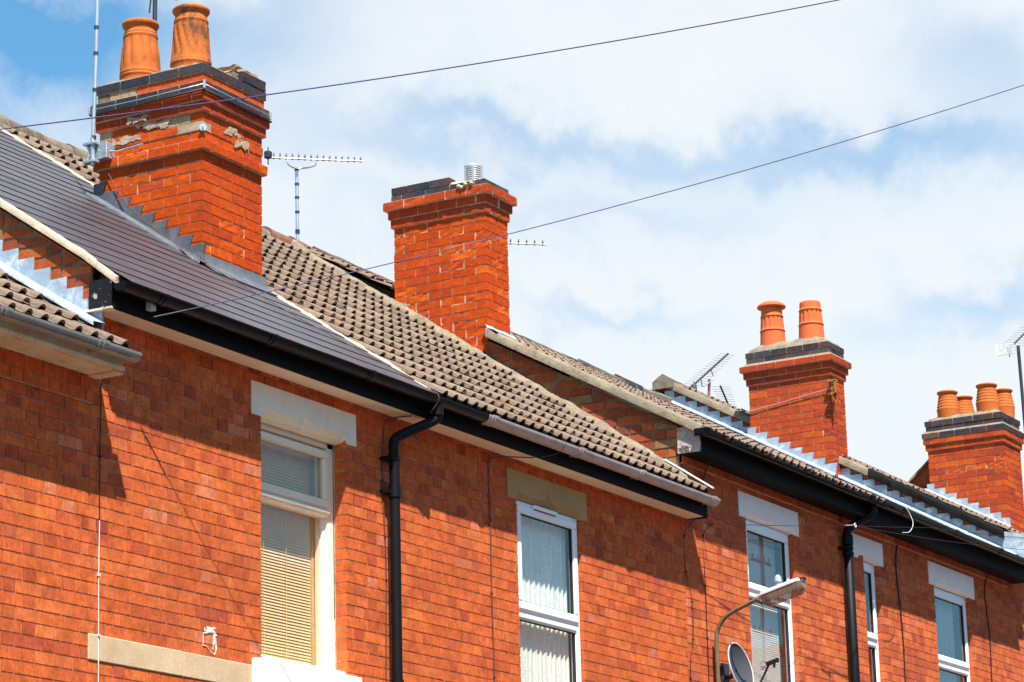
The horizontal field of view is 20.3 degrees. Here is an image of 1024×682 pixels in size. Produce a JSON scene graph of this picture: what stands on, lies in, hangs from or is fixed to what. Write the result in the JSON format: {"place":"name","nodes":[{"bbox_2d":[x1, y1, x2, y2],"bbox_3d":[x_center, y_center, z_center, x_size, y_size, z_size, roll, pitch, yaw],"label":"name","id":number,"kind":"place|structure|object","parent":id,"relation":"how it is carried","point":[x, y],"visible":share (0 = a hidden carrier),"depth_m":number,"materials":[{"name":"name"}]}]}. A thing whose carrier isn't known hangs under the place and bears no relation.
{"place":"outdoors","nodes":[
{"label":"outdoors","id":0,"kind":"place"},
{"bbox_2d":[0,0,1023,669],"label":"sky","id":1,"kind":"structure","parent":0,"point":[908,238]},
{"bbox_2d":[650,374,1023,681],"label":"terraced house","id":2,"kind":"structure","parent":0,"point":[966,477],"depth_m":33.79,"materials":[{"name":"brick"}]},
{"bbox_2d":[687,353,733,395],"bbox_3d":[2.375,0.478,34.274,0.164,0.852,0.923,-13,-19,38],"label":"tv aerial","id":3,"kind":"object","parent":2,"relation":"attached to","point":[694,385],"visible":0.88,"depth_m":34.30,"materials":[{"name":"grey metal"}]},
{"bbox_2d":[711,385,736,406],"bbox_3d":[2.585,0.679,34.899,0.335,0.254,0.166,1,-15,-8],"label":"tv aerial","id":4,"kind":"object","parent":2,"relation":"attached to","point":[726,401],"visible":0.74,"depth_m":34.89,"materials":[{"name":"metal"}]},
{"bbox_3d":[11.397,0.594,21.747,1.400,12.400,0.292,-10,-17,28],"label":"telegraph pole","id":5,"kind":"object","parent":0,"visible":0},
{"bbox_2d":[0,0,838,129],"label":"telephone line","id":6,"kind":"object","parent":5,"relation":"attached to","point":[409,73],"visible":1,"depth_m":15.44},
{"bbox_2d":[153,85,1023,317],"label":"telephone line","id":7,"kind":"object","parent":5,"relation":"attached to","point":[597,210],"visible":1,"depth_m":18.13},
{"bbox_2d":[154,310,185,317],"bbox_3d":[-2.032,-0.162,16.989,0.193,0.064,0.014,4,-15,-20],"label":"line fitting","id":8,"kind":"object","parent":7,"relation":"attached to","point":[169,313],"visible":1,"depth_m":16.98,"materials":[{"name":"grey metal"}]},
{"label":"ground","id":9,"kind":"structure","parent":0,"visible":0},
{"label":"pavement","id":10,"kind":"structure","parent":9,"relation":"on","visible":0},
{"bbox_2d":[0,270,141,681],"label":"terraced house","id":11,"kind":"structure","parent":10,"relation":"on","point":[56,359],"depth_m":16.18,"materials":[{"name":"brick"}]},
{"bbox_2d":[0,3,443,681],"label":"terraced house","id":12,"kind":"structure","parent":10,"relation":"on","point":[236,523],"depth_m":18.51,"materials":[{"name":"brick"}]},
{"bbox_2d":[97,520,100,681],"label":"wall cable","id":13,"kind":"object","parent":12,"relation":"attached to","point":[98,575],"depth_m":16.49,"materials":[{"name":"plastic"}]},
{"bbox_2d":[98,382,101,519],"bbox_3d":[-2.405,0.640,16.705,0.014,0.830,0.016,-10,-17,28],"label":"wall cable","id":14,"kind":"object","parent":12,"relation":"attached to","point":[100,456],"depth_m":16.70,"materials":[{"name":"plastic"}]},
{"bbox_2d":[82,0,142,165],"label":"aerial mast","id":15,"kind":"object","parent":12,"relation":"attached to","point":[101,152],"visible":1,"depth_m":20.58,"materials":[{"name":"metal"}]},
{"bbox_2d":[146,302,155,311],"bbox_3d":[-2.149,-0.216,17.027,0.045,0.075,0.050,-10,-17,28],"label":"junction box","id":16,"kind":"object","parent":12,"relation":"attached to","point":[150,307],"visible":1,"depth_m":17.00,"materials":[{"name":"grey plastic"}]},
{"bbox_2d":[89,83,269,115],"bbox_3d":[-2.414,-1.659,20.852,1.029,0.013,0.848,-10,-17,28],"label":"strap wire","id":17,"kind":"object","parent":12,"relation":"attached to","point":[180,89],"visible":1,"depth_m":20.50,"materials":[{"name":"metal"}]},
{"bbox_2d":[89,88,271,122],"bbox_3d":[-2.412,-1.623,20.841,1.022,0.024,0.851,-10,-17,28],"label":"strap wire","id":18,"kind":"object","parent":12,"relation":"attached to","point":[188,92],"visible":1,"depth_m":20.52,"materials":[{"name":"grey metal"}]},
{"bbox_2d":[106,169,438,412],"bbox_3d":[-1.750,-0.423,19.940,2.445,1.984,0.377,-4,-15,11],"label":"roof cable","id":19,"kind":"object","parent":12,"relation":"attached to","point":[269,300],"visible":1,"depth_m":19.75,"materials":[{"name":"grey plastic"}]},
{"bbox_2d":[260,422,333,669],"bbox_3d":[-1.714,1.386,18.673,0.716,1.580,1.030,-10,-17,28],"label":"window","id":20,"kind":"structure","parent":12,"relation":"in","point":[297,572],"depth_m":18.71,"materials":[{"name":"beige paint"}]},
{"bbox_2d":[381,415,411,681],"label":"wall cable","id":21,"kind":"object","parent":12,"relation":"attached to","point":[382,480],"depth_m":19.33,"materials":[{"name":"black plastic"}]},
{"bbox_2d":[0,114,720,681],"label":"terraced house","id":22,"kind":"structure","parent":10,"relation":"on","point":[582,576],"depth_m":21.57,"materials":[{"name":"brick"}]},
{"bbox_2d":[149,0,176,20],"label":"aerial mast","id":23,"kind":"object","parent":22,"relation":"attached to","point":[154,16],"visible":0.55,"depth_m":21.88,"materials":[{"name":"metal"}]},
{"bbox_2d":[287,293,565,457],"bbox_3d":[-0.597,0.267,20.884,2.166,1.124,0.079,5,-16,-22],"label":"roof cable","id":24,"kind":"object","parent":22,"relation":"on","point":[436,368],"visible":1,"depth_m":20.89,"materials":[{"name":"plastic"}]},
{"bbox_2d":[487,456,532,681],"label":"wall cable","id":25,"kind":"object","parent":22,"relation":"attached to","point":[490,524],"depth_m":20.56,"materials":[{"name":"brown plastic"}]},
{"bbox_2d":[516,501,581,681],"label":"window","id":26,"kind":"structure","parent":22,"relation":"in","point":[550,651],"depth_m":21.43,"materials":[{"name":"plastic"}]},
{"bbox_2d":[683,518,695,681],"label":"wall cable","id":27,"kind":"object","parent":22,"relation":"attached to","point":[690,677],"depth_m":23.32,"materials":[{"name":"black plastic"}]},
{"bbox_2d":[306,163,890,681],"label":"terraced house","id":28,"kind":"structure","parent":10,"relation":"on","point":[816,631],"depth_m":25.04,"materials":[{"name":"brick"}]},
{"bbox_2d":[264,147,363,239],"bbox_3d":[-1.840,-1.265,26.508,0.930,1.050,0.145,2,-15,-13],"label":"tv aerial","id":29,"kind":"object","parent":28,"relation":"attached to","point":[268,154],"visible":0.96,"depth_m":26.54,"materials":[{"name":"metal"}]},
{"bbox_2d":[508,239,546,245],"bbox_3d":[-0.043,-0.562,28.721,0.772,0.917,0.238,3,-15,-17],"label":"tv aerial","id":30,"kind":"object","parent":28,"relation":"attached to","point":[526,243],"visible":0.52,"depth_m":28.77,"materials":[{"name":"metal"}]},
{"bbox_2d":[702,524,712,681],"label":"wall cable","id":31,"kind":"object","parent":28,"relation":"attached to","point":[705,586],"depth_m":23.56,"materials":[{"name":"black plastic"}]},
{"bbox_2d":[720,642,778,681],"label":"satellite dish","id":32,"kind":"object","parent":28,"relation":"attached to","point":[739,664],"visible":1,"depth_m":23.63,"materials":[{"name":"metal"}]},
{"bbox_2d":[714,575,805,681],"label":"street lamp","id":33,"kind":"object","parent":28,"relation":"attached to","point":[779,592],"visible":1,"depth_m":23.32,"materials":[{"name":"grey metal"}]},
{"bbox_2d":[745,520,794,681],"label":"window","id":34,"kind":"structure","parent":28,"relation":"in","point":[767,555],"depth_m":25.02,"materials":[{"name":"plastic"}]},
{"bbox_2d":[333,300,1023,681],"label":"terraced house","id":35,"kind":"structure","parent":10,"relation":"on","point":[941,592],"depth_m":29.13,"materials":[{"name":"brick"}]},
{"bbox_2d":[747,388,830,411],"bbox_3d":[3.053,0.653,31.501,1.042,0.127,0.035,-10,-17,30],"label":"strap wire","id":36,"kind":"object","parent":35,"relation":"attached to","point":[788,400],"visible":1,"depth_m":31.51,"materials":[{"name":"metal"}]},
{"bbox_2d":[827,379,837,412],"bbox_3d":[3.511,0.608,31.222,0.105,0.374,0.106,-10,-17,28],"label":"aerial bracket","id":37,"kind":"object","parent":35,"relation":"attached to","point":[833,386],"visible":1,"depth_m":31.21,"materials":[{"name":"metal"}]},
{"bbox_2d":[863,562,879,681],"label":"window","id":38,"kind":"structure","parent":35,"relation":"in","point":[870,596],"depth_m":26.86,"materials":[{"name":"plastic"}]},
{"bbox_2d":[895,545,905,681],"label":"wall cable","id":39,"kind":"object","parent":35,"relation":"attached to","point":[900,612],"depth_m":27.30,"materials":[{"name":"black plastic"}]},
{"bbox_2d":[934,588,969,681],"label":"window","id":40,"kind":"structure","parent":35,"relation":"in","point":[951,621],"depth_m":28.71,"materials":[{"name":"plastic"}]},
{"bbox_2d":[984,579,991,681],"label":"wall cable","id":41,"kind":"object","parent":35,"relation":"attached to","point":[988,629],"depth_m":29.37,"materials":[{"name":"black plastic"}]},
{"bbox_2d":[995,327,1023,427],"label":"tv aerial","id":42,"kind":"object","parent":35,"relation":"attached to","point":[1009,348],"visible":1,"depth_m":35.86,"materials":[{"name":"metal"}]},
{"bbox_3d":[3.689,1.674,26.807,0.068,0.311,0.351,-10,-17,28],"label":"gutter hook","id":43,"kind":"object","parent":35,"relation":"attached to","visible":0},
{"bbox_2d":[710,523,930,527],"bbox_3d":[2.780,1.612,25.013,0.047,0.525,3.941,-12,-18,34],"label":"service wire","id":44,"kind":"object","parent":43,"relation":"attached to","point":[840,525],"visible":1,"depth_m":24.42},
{"bbox_2d":[857,526,1023,549],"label":"service wire","id":45,"kind":"object","parent":44,"relation":"attached to","point":[937,539],"visible":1,"depth_m":26.72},
{"bbox_2d":[935,528,1020,537],"bbox_3d":[5.076,1.933,28.531,0.005,0.514,4.425,-10,-17,31],"label":"service wire","id":46,"kind":"object","parent":44,"relation":"on","point":[977,533],"visible":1,"depth_m":27.58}
]}

